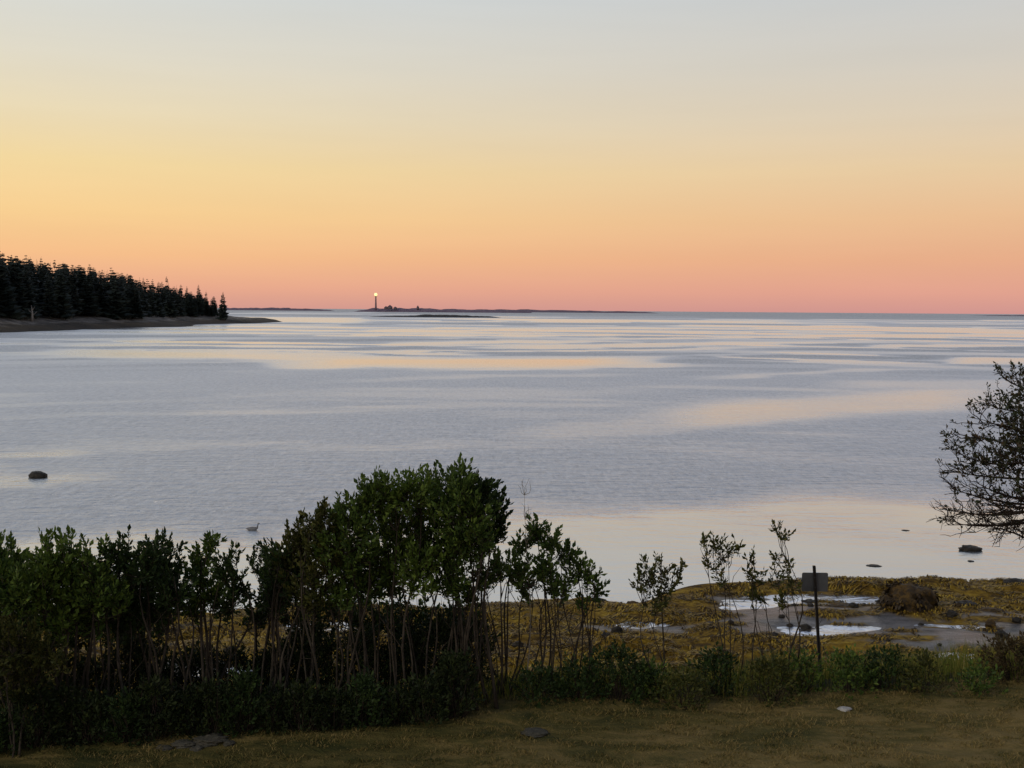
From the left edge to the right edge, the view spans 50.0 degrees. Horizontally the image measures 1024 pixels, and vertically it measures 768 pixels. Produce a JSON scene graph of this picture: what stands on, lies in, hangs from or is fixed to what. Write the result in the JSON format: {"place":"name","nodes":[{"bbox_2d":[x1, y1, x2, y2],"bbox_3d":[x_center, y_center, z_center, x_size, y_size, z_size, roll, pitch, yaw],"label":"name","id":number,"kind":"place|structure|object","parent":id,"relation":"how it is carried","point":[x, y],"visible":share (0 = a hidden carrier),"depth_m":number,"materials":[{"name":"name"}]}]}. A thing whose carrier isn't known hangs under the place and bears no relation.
{"place":"outdoors","nodes":[
{"label":"outdoors","id":0,"kind":"place"},
{"bbox_2d":[0,313,280,332],"bbox_3d":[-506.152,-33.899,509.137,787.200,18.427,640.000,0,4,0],"label":"headland","id":1,"kind":"structure","parent":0,"point":[46,323],"depth_m":401.44,"materials":[{"name":"soil"}]},
{"bbox_2d":[0,259,20,317],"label":"spruce tree","id":2,"kind":"object","parent":1,"relation":"on","point":[6,300],"visible":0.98,"depth_m":342.07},
{"bbox_2d":[0,255,26,319],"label":"spruce tree","id":3,"kind":"object","parent":1,"relation":"on","point":[18,315],"visible":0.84,"depth_m":343.82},
{"bbox_2d":[8,257,38,318],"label":"spruce tree","id":4,"kind":"object","parent":1,"relation":"on","point":[20,289],"visible":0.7,"depth_m":352.53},
{"bbox_2d":[18,267,39,313],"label":"spruce tree","id":5,"kind":"object","parent":1,"relation":"on","point":[30,297],"visible":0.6,"depth_m":357.53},
{"bbox_2d":[36,266,48,305],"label":"spruce tree","id":6,"kind":"object","parent":1,"relation":"on","point":[41,280],"visible":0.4,"depth_m":392.86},
{"bbox_2d":[40,270,60,318],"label":"spruce tree","id":7,"kind":"object","parent":1,"relation":"on","point":[52,309],"visible":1,"depth_m":374.19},
{"bbox_2d":[48,269,71,319],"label":"spruce tree","id":8,"kind":"object","parent":1,"relation":"on","point":[64,298],"visible":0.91,"depth_m":379.96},
{"bbox_2d":[68,265,83,316],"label":"spruce tree","id":9,"kind":"object","parent":1,"relation":"on","point":[76,295],"visible":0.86,"depth_m":395.85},
{"bbox_2d":[76,278,103,315],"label":"spruce tree","id":10,"kind":"object","parent":1,"relation":"on","point":[87,305],"visible":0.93,"depth_m":405.39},
{"bbox_2d":[96,276,107,315],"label":"spruce tree","id":11,"kind":"object","parent":1,"relation":"on","point":[102,297],"visible":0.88,"depth_m":412.08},
{"bbox_2d":[102,275,131,318],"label":"spruce tree","id":12,"kind":"object","parent":1,"relation":"on","point":[114,309],"visible":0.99,"depth_m":412.08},
{"bbox_2d":[111,276,135,318],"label":"spruce tree","id":13,"kind":"object","parent":1,"relation":"on","point":[125,298],"visible":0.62,"depth_m":416.89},
{"bbox_2d":[130,291,146,318],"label":"spruce tree","id":14,"kind":"object","parent":1,"relation":"on","point":[139,308],"visible":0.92,"depth_m":423.02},
{"bbox_2d":[150,289,166,317],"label":"spruce tree","id":15,"kind":"object","parent":1,"relation":"on","point":[162,313],"visible":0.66,"depth_m":479.32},
{"bbox_2d":[162,292,178,317],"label":"spruce tree","id":16,"kind":"object","parent":1,"relation":"on","point":[169,308],"visible":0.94,"depth_m":491.23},
{"bbox_2d":[216,293,228,319],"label":"spruce tree","id":17,"kind":"object","parent":1,"relation":"on","point":[223,314],"visible":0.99,"depth_m":526.25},
{"bbox_2d":[226,307,331,310],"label":"island","id":18,"kind":"structure","parent":0,"point":[283,309],"depth_m":3690.25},
{"bbox_2d":[354,308,531,312],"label":"island","id":19,"kind":"structure","parent":0,"point":[433,310],"depth_m":2941.56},
{"bbox_2d":[0,308,1023,612],"bbox_3d":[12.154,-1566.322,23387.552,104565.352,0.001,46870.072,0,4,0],"label":"sea","id":20,"kind":"structure","parent":0,"point":[620,444],"depth_m":69.62,"materials":[{"name":"liquid"}]},
{"bbox_2d":[371,314,499,317],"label":"reef","id":21,"kind":"object","parent":20,"relation":"in","point":[457,316],"visible":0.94,"depth_m":1063.42},
{"bbox_2d":[0,576,1023,767],"bbox_3d":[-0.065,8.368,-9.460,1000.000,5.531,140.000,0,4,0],"label":"ground","id":22,"kind":"structure","parent":0,"point":[888,619],"depth_m":13.32,"materials":[{"name":"plant"}]},
{"bbox_2d":[0,703,32,755],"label":"bush","id":23,"kind":"object","parent":22,"relation":"on","point":[3,716],"visible":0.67,"depth_m":12.36,"materials":[{"name":"green plant"}]},
{"bbox_2d":[0,529,53,730],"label":"bush","id":24,"kind":"object","parent":22,"relation":"on","point":[9,599],"visible":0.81,"depth_m":12.61,"materials":[{"name":"green plant"}]},
{"bbox_2d":[1,678,64,755],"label":"bush","id":25,"kind":"object","parent":22,"relation":"on","point":[42,715],"visible":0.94,"depth_m":12.41,"materials":[{"name":"green plant"}]},
{"bbox_2d":[0,605,72,757],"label":"evergreen shrub","id":26,"kind":"object","parent":22,"relation":"on","point":[36,653],"visible":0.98,"depth_m":12.34,"materials":[{"name":"green plant"}]},
{"bbox_2d":[3,553,89,656],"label":"bush","id":27,"kind":"object","parent":22,"relation":"on","point":[71,643],"visible":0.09,"depth_m":14.74,"materials":[{"name":"green plant"}]},
{"bbox_2d":[4,525,102,733],"bbox_3d":[-5.294,2.933,12.896,1.023,2.645,0.946,0,4,0],"label":"bush","id":28,"kind":"object","parent":22,"relation":"on","point":[58,594],"visible":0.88,"depth_m":12.73,"materials":[{"name":"green plant"}]},
{"bbox_2d":[33,681,94,748],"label":"bush","id":29,"kind":"object","parent":22,"relation":"on","point":[61,710],"visible":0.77,"depth_m":12.58,"materials":[{"name":"green plant"}]},
{"bbox_2d":[58,687,134,746],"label":"bush","id":30,"kind":"object","parent":22,"relation":"on","point":[96,703],"visible":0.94,"depth_m":12.58,"materials":[{"name":"green plant"}]},
{"bbox_2d":[70,649,124,720],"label":"bush","id":31,"kind":"object","parent":22,"relation":"on","point":[99,671],"visible":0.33,"depth_m":13.83,"materials":[{"name":"green plant"}]},
{"bbox_2d":[61,532,134,730],"bbox_3d":[-4.955,2.988,13.055,0.788,2.550,1.105,-2,4,-29],"label":"bush","id":32,"kind":"object","parent":22,"relation":"on","point":[110,596],"visible":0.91,"depth_m":12.85,"materials":[{"name":"green plant"}]},
{"bbox_2d":[64,572,142,700],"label":"bush","id":33,"kind":"object","parent":22,"relation":"on","point":[104,634],"visible":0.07,"depth_m":14.68,"materials":[{"name":"green plant"}]},
{"bbox_2d":[92,686,156,748],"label":"bush","id":34,"kind":"object","parent":22,"relation":"on","point":[123,703],"visible":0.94,"depth_m":12.59,"materials":[{"name":"green plant"}]},
{"bbox_2d":[96,633,153,710],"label":"bush","id":35,"kind":"object","parent":22,"relation":"on","point":[124,655],"visible":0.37,"depth_m":13.87,"materials":[{"name":"green plant"}]},
{"bbox_2d":[97,524,172,726],"bbox_3d":[-4.521,2.941,13.392,1.059,2.606,1.297,0,4,0],"label":"bush","id":36,"kind":"object","parent":22,"relation":"on","point":[145,563],"visible":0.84,"depth_m":13.08,"materials":[{"name":"green plant"}]},
{"bbox_2d":[112,579,175,688],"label":"bush","id":37,"kind":"object","parent":22,"relation":"on","point":[153,632],"visible":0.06,"depth_m":14.79,"materials":[{"name":"green plant"}]},
{"bbox_2d":[114,631,178,709],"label":"bush","id":38,"kind":"object","parent":22,"relation":"on","point":[136,654],"visible":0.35,"depth_m":13.88,"materials":[{"name":"green plant"}]},
{"bbox_2d":[117,669,183,745],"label":"bush","id":39,"kind":"object","parent":22,"relation":"on","point":[152,687],"visible":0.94,"depth_m":12.70,"materials":[{"name":"green plant"}]},
{"bbox_2d":[127,526,205,719],"bbox_3d":[-4.215,3.001,13.350,0.947,2.492,0.925,0,4,0],"label":"bush","id":40,"kind":"object","parent":22,"relation":"on","point":[170,593],"visible":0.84,"depth_m":13.33,"materials":[{"name":"green plant"}]},
{"bbox_2d":[151,647,201,716],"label":"bush","id":41,"kind":"object","parent":22,"relation":"on","point":[178,669],"visible":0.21,"depth_m":13.97,"materials":[{"name":"green plant"}]},
{"bbox_2d":[170,739,195,748],"bbox_3d":[-3.755,4.121,12.573,0.295,0.076,0.239,1,4,3],"label":"stone","id":42,"kind":"object","parent":22,"relation":"on","point":[181,743],"visible":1,"depth_m":12.52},
{"bbox_2d":[158,681,212,736],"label":"bush","id":43,"kind":"object","parent":22,"relation":"on","point":[185,697],"visible":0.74,"depth_m":12.87,"materials":[{"name":"green plant"}]},
{"bbox_2d":[171,529,226,723],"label":"bush","id":44,"kind":"object","parent":22,"relation":"on","point":[203,596],"visible":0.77,"depth_m":13.56,"materials":[{"name":"green plant"}]},
{"bbox_2d":[167,639,232,710],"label":"bush","id":45,"kind":"object","parent":22,"relation":"on","point":[198,657],"visible":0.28,"depth_m":14.02,"materials":[{"name":"green plant"}]},
{"bbox_2d":[192,733,229,747],"bbox_3d":[-3.484,4.116,12.674,0.422,0.113,0.298,-2,5,-34],"label":"stone","id":46,"kind":"object","parent":22,"relation":"on","point":[210,740],"visible":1,"depth_m":12.61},
{"bbox_2d":[184,671,248,740],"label":"bush","id":47,"kind":"object","parent":22,"relation":"on","point":[211,690],"visible":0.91,"depth_m":12.86,"materials":[{"name":"green plant"}]},
{"bbox_2d":[199,637,264,703],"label":"bush","id":48,"kind":"object","parent":22,"relation":"on","point":[239,657],"visible":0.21,"depth_m":14.07,"materials":[{"name":"green plant"}]},
{"bbox_2d":[208,540,274,715],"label":"bush","id":49,"kind":"object","parent":22,"relation":"on","point":[225,571],"visible":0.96,"depth_m":13.40,"materials":[{"name":"green plant"}]},
{"bbox_2d":[213,662,280,737],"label":"bush","id":50,"kind":"object","parent":22,"relation":"on","point":[248,684],"visible":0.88,"depth_m":12.93,"materials":[{"name":"green plant"}]},
{"bbox_2d":[233,647,283,709],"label":"bush","id":51,"kind":"object","parent":22,"relation":"on","point":[258,660],"visible":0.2,"depth_m":14.10,"materials":[{"name":"green plant"}]},
{"bbox_2d":[239,538,282,677],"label":"bush","id":52,"kind":"object","parent":22,"relation":"on","point":[257,613],"visible":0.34,"depth_m":14.60,"materials":[{"name":"green plant"}]},
{"bbox_2d":[239,676,305,734],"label":"bush","id":53,"kind":"object","parent":22,"relation":"on","point":[275,695],"visible":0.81,"depth_m":13.00,"materials":[{"name":"green plant"}]},
{"bbox_2d":[251,637,308,703],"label":"bush","id":54,"kind":"object","parent":22,"relation":"on","point":[268,658],"visible":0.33,"depth_m":14.13,"materials":[{"name":"green plant"}]},
{"bbox_2d":[254,538,310,715],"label":"bush","id":55,"kind":"object","parent":22,"relation":"on","point":[271,599],"visible":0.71,"depth_m":13.75,"materials":[{"name":"green plant"}]},
{"bbox_2d":[267,616,332,706],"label":"bush","id":56,"kind":"object","parent":22,"relation":"on","point":[296,653],"visible":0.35,"depth_m":14.16,"materials":[{"name":"green plant"}]},
{"bbox_2d":[275,676,337,732],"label":"bush","id":57,"kind":"object","parent":22,"relation":"on","point":[305,702],"visible":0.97,"depth_m":13.00,"materials":[{"name":"green plant"}]},
{"bbox_2d":[270,496,349,716],"bbox_3d":[-2.482,2.780,13.655,1.044,2.922,1.165,-1,4,-16],"label":"bush","id":58,"kind":"object","parent":22,"relation":"on","point":[303,539],"visible":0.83,"depth_m":13.47,"materials":[{"name":"green plant"}]},
{"bbox_2d":[275,593,344,700],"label":"bush","id":59,"kind":"object","parent":22,"relation":"on","point":[318,617],"visible":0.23,"depth_m":14.73,"materials":[{"name":"green plant"}]},
{"bbox_2d":[295,630,355,710],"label":"bush","id":60,"kind":"object","parent":22,"relation":"on","point":[330,645],"visible":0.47,"depth_m":14.21,"materials":[{"name":"green plant"}]},
{"bbox_2d":[308,681,360,731],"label":"bush","id":61,"kind":"object","parent":22,"relation":"on","point":[330,696],"visible":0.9,"depth_m":13.08,"materials":[{"name":"green plant"}]},
{"bbox_2d":[311,472,392,716],"bbox_3d":[-1.952,2.642,13.576,0.892,3.209,1.246,2,4,18],"label":"bush","id":62,"kind":"object","parent":22,"relation":"on","point":[347,587],"visible":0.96,"depth_m":13.38,"materials":[{"name":"green plant"}]},
{"bbox_2d":[327,621,398,708],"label":"bush","id":63,"kind":"object","parent":22,"relation":"on","point":[370,650],"visible":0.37,"depth_m":14.29,"materials":[{"name":"green plant"}]},
{"bbox_2d":[332,664,394,731],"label":"bush","id":64,"kind":"object","parent":22,"relation":"on","point":[361,682],"visible":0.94,"depth_m":13.13,"materials":[{"name":"green plant"}]},
{"bbox_2d":[337,594,400,681],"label":"bush","id":65,"kind":"object","parent":22,"relation":"on","point":[355,620],"visible":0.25,"depth_m":15.17,"materials":[{"name":"green plant"}]},
{"bbox_2d":[355,643,410,703],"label":"bush","id":66,"kind":"object","parent":22,"relation":"on","point":[386,666],"visible":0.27,"depth_m":14.34,"materials":[{"name":"green plant"}]},
{"bbox_2d":[368,680,419,726],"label":"bush","id":67,"kind":"object","parent":22,"relation":"on","point":[392,706],"visible":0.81,"depth_m":13.24,"materials":[{"name":"green plant"}]},
{"bbox_2d":[359,463,456,711],"bbox_3d":[-1.410,2.584,13.773,1.421,3.290,1.231,3,5,33],"label":"bush","id":68,"kind":"object","parent":22,"relation":"on","point":[396,552],"visible":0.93,"depth_m":13.50,"materials":[{"name":"green plant"}]},
{"bbox_2d":[378,593,444,688],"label":"bush","id":69,"kind":"object","parent":22,"relation":"on","point":[412,615],"visible":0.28,"depth_m":14.92,"materials":[{"name":"green plant"}]},
{"bbox_2d":[395,669,454,725],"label":"bush","id":70,"kind":"object","parent":22,"relation":"on","point":[430,696],"visible":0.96,"depth_m":13.27,"materials":[{"name":"green plant"}]},
{"bbox_2d":[407,608,482,700],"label":"bush","id":71,"kind":"object","parent":22,"relation":"on","point":[444,628],"visible":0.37,"depth_m":14.41,"materials":[{"name":"green plant"}]},
{"bbox_2d":[405,452,501,709],"bbox_3d":[-0.803,2.531,13.786,0.975,3.381,1.579,-3,5,-38],"label":"bush","id":72,"kind":"object","parent":22,"relation":"on","point":[459,531],"visible":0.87,"depth_m":13.52,"materials":[{"name":"green plant"}]},
{"bbox_2d":[420,646,488,719],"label":"bush","id":73,"kind":"object","parent":22,"relation":"on","point":[452,673],"visible":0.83,"depth_m":13.46,"materials":[{"name":"green plant"}]},
{"bbox_2d":[423,598,500,686],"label":"bush","id":74,"kind":"object","parent":22,"relation":"on","point":[449,609],"visible":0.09,"depth_m":14.97,"materials":[{"name":"green plant"}]},
{"bbox_2d":[441,611,499,695],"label":"bush","id":75,"kind":"object","parent":22,"relation":"on","point":[483,660],"visible":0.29,"depth_m":14.53,"materials":[{"name":"green plant"}]},
{"bbox_2d":[454,470,513,710],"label":"bush","id":76,"kind":"object","parent":22,"relation":"on","point":[500,520],"visible":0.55,"depth_m":13.80,"materials":[{"name":"green plant"}]},
{"bbox_2d":[459,546,527,695],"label":"bush","id":77,"kind":"object","parent":22,"relation":"on","point":[499,576],"visible":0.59,"depth_m":14.16,"materials":[{"name":"green plant"}]},
{"bbox_2d":[0,574,1023,721],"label":"seaweed","id":78,"kind":"object","parent":22,"relation":"on","point":[248,638],"visible":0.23,"depth_m":25.25,"materials":[{"name":"plant"}]},
{"bbox_2d":[0,630,1023,742],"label":"tall grass","id":79,"kind":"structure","parent":22,"relation":"on","point":[961,662],"depth_m":15.07,"materials":[{"name":"plant"}]},
{"bbox_2d":[518,481,535,694],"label":"dry weed","id":80,"kind":"object","parent":22,"relation":"on","point":[524,494],"visible":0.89,"depth_m":14.30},
{"bbox_2d":[501,527,560,692],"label":"bush","id":81,"kind":"object","parent":22,"relation":"on","point":[521,582],"visible":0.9,"depth_m":14.48,"materials":[{"name":"green plant"}]},
{"bbox_2d":[520,727,547,737],"bbox_3d":[0.272,4.132,13.028,0.333,0.041,0.301,-3,5,-41],"label":"stone","id":82,"kind":"object","parent":22,"relation":"on","point":[535,732],"visible":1,"depth_m":13.00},
{"bbox_2d":[508,660,568,707],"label":"bush","id":83,"kind":"object","parent":22,"relation":"on","point":[539,671],"visible":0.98,"depth_m":14.11,"materials":[{"name":"green plant"}]},
{"bbox_2d":[523,512,570,695],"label":"bush","id":84,"kind":"object","parent":22,"relation":"on","point":[542,572],"visible":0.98,"depth_m":14.47,"materials":[{"name":"green plant"}]},
{"bbox_2d":[535,537,590,693],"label":"bush","id":85,"kind":"object","parent":22,"relation":"on","point":[577,572],"visible":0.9,"depth_m":14.70,"materials":[{"name":"green plant"}]},
{"bbox_2d":[541,651,614,702],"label":"bush","id":86,"kind":"object","parent":22,"relation":"on","point":[567,669],"visible":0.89,"depth_m":14.17,"materials":[{"name":"green plant"}]},
{"bbox_2d":[570,558,616,688],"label":"bush","id":87,"kind":"object","parent":22,"relation":"on","point":[588,581],"visible":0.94,"depth_m":14.82,"materials":[{"name":"green plant"}]},
{"bbox_2d":[573,638,659,704],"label":"bush","id":88,"kind":"object","parent":22,"relation":"on","point":[620,656],"visible":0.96,"depth_m":14.17,"materials":[{"name":"green plant"}]},
{"bbox_2d":[626,655,677,701],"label":"bush","id":89,"kind":"object","parent":22,"relation":"on","point":[652,665],"visible":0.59,"depth_m":14.29,"materials":[{"name":"green plant"}]},
{"bbox_2d":[628,551,687,696],"bbox_3d":[1.910,3.199,14.405,0.780,1.994,0.580,0,4,0],"label":"sapling","id":90,"kind":"object","parent":22,"relation":"on","point":[650,582],"visible":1,"depth_m":14.37,"materials":[{"name":"green plant"}]},
{"bbox_2d":[648,660,713,711],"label":"bush","id":91,"kind":"object","parent":22,"relation":"on","point":[687,677],"visible":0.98,"depth_m":13.86,"materials":[{"name":"green plant"}]},
{"bbox_2d":[680,641,749,700],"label":"bush","id":92,"kind":"object","parent":22,"relation":"on","point":[710,658],"visible":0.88,"depth_m":14.42,"materials":[{"name":"green plant"}]},
{"bbox_2d":[699,531,745,686],"bbox_3d":[2.789,3.057,14.664,0.681,2.275,0.560,-3,5,-40],"label":"sapling","id":93,"kind":"object","parent":22,"relation":"on","point":[714,547],"visible":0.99,"depth_m":14.64,"materials":[{"name":"green plant"}]},
{"bbox_2d":[742,546,777,687],"bbox_3d":[3.295,3.175,14.743,0.453,2.042,0.600,0,4,0],"label":"sapling","id":94,"kind":"object","parent":22,"relation":"on","point":[753,592],"visible":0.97,"depth_m":14.71,"materials":[{"name":"green plant"}]},
{"bbox_2d":[728,649,809,708],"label":"bush","id":95,"kind":"object","parent":22,"relation":"on","point":[781,663],"visible":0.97,"depth_m":14.09,"materials":[{"name":"green plant"}]},
{"bbox_2d":[768,519,820,685],"bbox_3d":[3.766,3.012,14.775,0.659,2.371,0.607,0,4,0],"label":"sapling","id":96,"kind":"object","parent":22,"relation":"on","point":[782,601],"visible":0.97,"depth_m":14.67,"materials":[{"name":"green plant"}]},
{"bbox_2d":[771,646,824,695],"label":"bush","id":97,"kind":"object","parent":22,"relation":"on","point":[803,659],"visible":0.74,"depth_m":14.59,"materials":[{"name":"green plant"}]},
{"bbox_2d":[802,565,827,671],"bbox_3d":[4.180,3.458,15.204,0.361,1.911,0.046,0,4,0],"label":"sign post","id":98,"kind":"object","parent":22,"relation":"on","point":[814,582],"visible":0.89,"depth_m":15.17,"materials":[{"name":"metal"}]},
{"bbox_2d":[816,643,883,698],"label":"bush","id":99,"kind":"object","parent":22,"relation":"on","point":[842,662],"visible":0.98,"depth_m":14.52,"materials":[{"name":"green plant"}]},
{"bbox_2d":[850,643,913,694],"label":"bush","id":100,"kind":"object","parent":22,"relation":"on","point":[891,660],"visible":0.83,"depth_m":14.70,"materials":[{"name":"green plant"}]},
{"bbox_2d":[875,579,941,612],"bbox_3d":[9.535,5.311,26.612,1.558,1.089,1.320,-3,5,-39],"label":"weed covered boulder","id":101,"kind":"object","parent":22,"relation":"on","point":[909,596],"visible":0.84,"depth_m":26.24,"materials":[{"name":"plant"}]},
{"bbox_2d":[892,648,951,698],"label":"bush","id":102,"kind":"object","parent":22,"relation":"on","point":[924,664],"visible":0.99,"depth_m":14.45,"materials":[{"name":"green plant"}]},
{"bbox_2d":[927,360,1023,550],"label":"broadleaf tree","id":103,"kind":"object","parent":22,"relation":"on","point":[1012,424],"visible":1,"depth_m":12.33,"materials":[{"name":"green plant"}]},
{"bbox_2d":[953,657,1008,697],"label":"bush","id":104,"kind":"object","parent":22,"relation":"on","point":[982,687],"visible":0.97,"depth_m":14.46,"materials":[{"name":"green plant"}]},
{"bbox_2d":[974,633,1023,683],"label":"bush","id":105,"kind":"object","parent":22,"relation":"on","point":[1000,644],"visible":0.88,"depth_m":15.07,"materials":[{"name":"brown plant"}]},
{"bbox_2d":[0,677,1023,767],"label":"lawn grass","id":106,"kind":"structure","parent":0,"point":[640,744],"depth_m":12.88,"materials":[{"name":"plant"}]},
{"bbox_2d":[0,0,1023,313],"label":"sky","id":107,"kind":"structure","parent":0,"point":[799,156],"materials":[{"name":"orange"}]},
{"bbox_2d":[476,309,651,312],"bbox_3d":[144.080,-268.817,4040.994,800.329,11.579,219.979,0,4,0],"label":"island","id":108,"kind":"structure","parent":0,"point":[560,311],"depth_m":3976.54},
{"bbox_2d":[719,593,879,609],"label":"tide pool water","id":109,"kind":"structure","parent":0,"point":[772,604],"depth_m":27.68,"materials":[{"name":"liquid"}]},
{"bbox_2d":[777,624,984,636],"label":"tide pool water","id":110,"kind":"structure","parent":0,"point":[828,630],"depth_m":24.89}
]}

